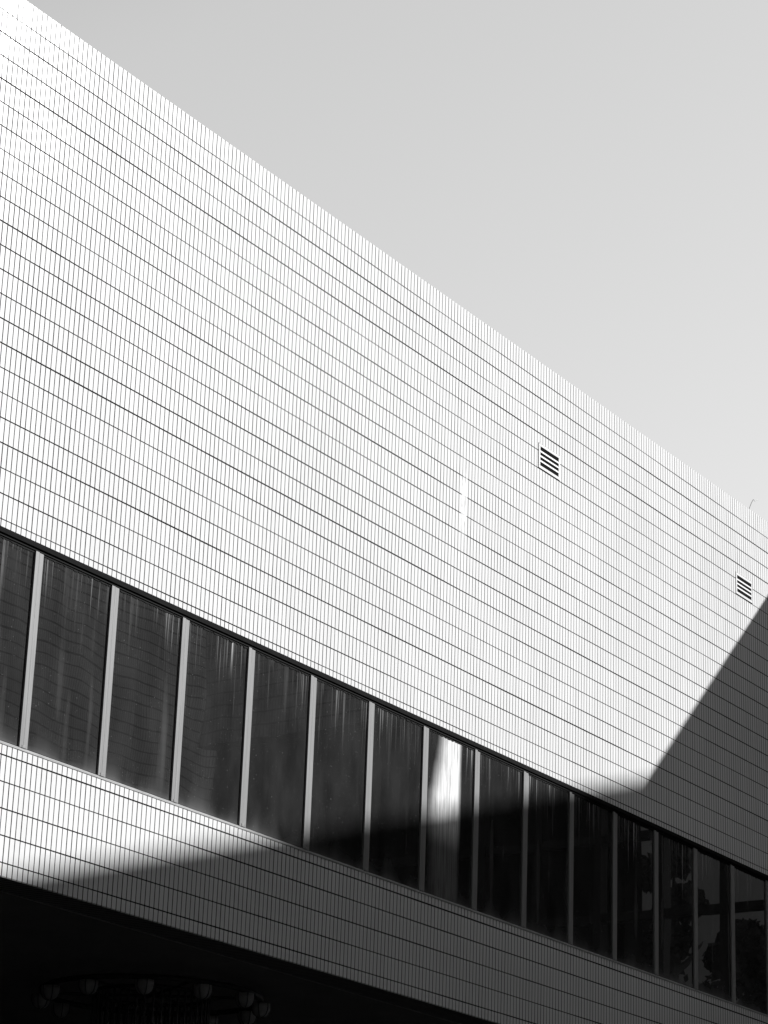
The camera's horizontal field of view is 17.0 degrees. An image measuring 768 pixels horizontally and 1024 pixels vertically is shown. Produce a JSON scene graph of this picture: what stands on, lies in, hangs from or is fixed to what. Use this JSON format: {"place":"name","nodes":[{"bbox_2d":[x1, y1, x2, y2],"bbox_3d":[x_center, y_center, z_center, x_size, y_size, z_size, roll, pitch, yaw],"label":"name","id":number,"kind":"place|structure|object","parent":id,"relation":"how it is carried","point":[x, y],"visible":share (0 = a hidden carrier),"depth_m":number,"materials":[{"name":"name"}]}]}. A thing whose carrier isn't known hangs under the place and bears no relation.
{"place":"outdoors","nodes":[
{"label":"outdoors","id":0,"kind":"place"},
{"bbox_2d":[0,0,767,1023],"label":"tiled building","id":1,"kind":"structure","parent":0,"point":[382,638],"depth_m":27.60,"materials":[{"name":"white tile"}]},
{"bbox_2d":[0,535,34,745],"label":"window","id":2,"kind":"structure","parent":1,"relation":"in","point":[16,559],"depth_m":23.16,"materials":[{"name":"black glass"}]},
{"bbox_2d":[27,555,110,774],"bbox_3d":[-2.915,1.418,23.743,0.018,1.863,0.991,-11,-24,32],"label":"window","id":3,"kind":"structure","parent":1,"relation":"in","point":[66,702],"depth_m":23.74,"materials":[{"name":"black glass"}]},
{"bbox_2d":[105,589,181,800],"bbox_3d":[-2.307,1.759,24.604,0.018,1.863,0.991,-11,-24,32],"label":"window","id":4,"kind":"structure","parent":1,"relation":"in","point":[147,643],"depth_m":24.60,"materials":[{"name":"black glass"}]},
{"bbox_2d":[31,973,270,1023],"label":"chandelier","id":5,"kind":"object","parent":1,"relation":"hanging from","point":[145,985],"visible":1,"depth_m":26.85,"materials":[{"name":"black metal"}]},
{"bbox_2d":[178,620,247,824],"bbox_3d":[-1.699,2.099,25.464,0.018,1.863,0.991,-11,-24,32],"label":"window","id":6,"kind":"structure","parent":1,"relation":"in","point":[212,735],"depth_m":25.46,"materials":[{"name":"black glass"}]},
{"bbox_2d":[246,650,309,847],"bbox_3d":[-1.091,2.439,26.324,0.018,1.863,0.991,-11,-24,32],"label":"window","id":7,"kind":"structure","parent":1,"relation":"in","point":[276,779],"depth_m":26.32,"materials":[{"name":"black glass"}]},
{"bbox_2d":[309,678,367,869],"bbox_3d":[-0.483,2.779,27.184,0.018,1.863,0.991,-11,-24,32],"label":"window","id":8,"kind":"structure","parent":1,"relation":"in","point":[339,757],"depth_m":27.18,"materials":[{"name":"black glass"}]},
{"bbox_2d":[369,704,422,889],"bbox_3d":[0.124,3.120,28.045,0.018,1.863,0.991,-11,-24,32],"label":"window","id":9,"kind":"structure","parent":1,"relation":"in","point":[397,740],"depth_m":28.04,"materials":[{"name":"black glass"}]},
{"bbox_2d":[424,729,473,908],"bbox_3d":[0.732,3.460,28.905,0.018,1.863,0.991,-11,-24,32],"label":"window","id":10,"kind":"structure","parent":1,"relation":"in","point":[448,851],"depth_m":28.90,"materials":[{"name":"black glass"}]},
{"bbox_2d":[477,751,522,925],"bbox_3d":[1.340,3.800,29.765,0.018,1.863,0.991,-11,-24,32],"label":"window","id":11,"kind":"structure","parent":1,"relation":"in","point":[500,787],"depth_m":29.76,"materials":[{"name":"black glass"}]},
{"bbox_2d":[526,773,568,942],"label":"window","id":12,"kind":"structure","parent":1,"relation":"in","point":[547,842],"depth_m":30.63,"materials":[{"name":"black glass"}]},
{"bbox_2d":[573,794,611,958],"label":"window","id":13,"kind":"structure","parent":1,"relation":"in","point":[592,870],"depth_m":31.49,"materials":[{"name":"black glass"}]},
{"bbox_2d":[616,813,653,973],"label":"window","id":14,"kind":"structure","parent":1,"relation":"in","point":[634,839],"depth_m":32.35,"materials":[{"name":"black glass"}]},
{"bbox_2d":[658,832,692,987],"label":"window","id":15,"kind":"structure","parent":1,"relation":"in","point":[675,886],"depth_m":33.21,"materials":[{"name":"black glass"}]},
{"bbox_2d":[697,850,730,1001],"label":"window","id":16,"kind":"structure","parent":1,"relation":"in","point":[713,874],"depth_m":34.07,"materials":[{"name":"black glass"}]},
{"bbox_2d":[734,866,766,1014],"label":"window","id":17,"kind":"structure","parent":1,"relation":"in","point":[750,924],"depth_m":34.93,"materials":[{"name":"black glass"}]},
{"bbox_2d":[26,0,767,521],"label":"sky","id":18,"kind":"structure","parent":0,"point":[587,180],"materials":[{"name":"grey"}]}
]}

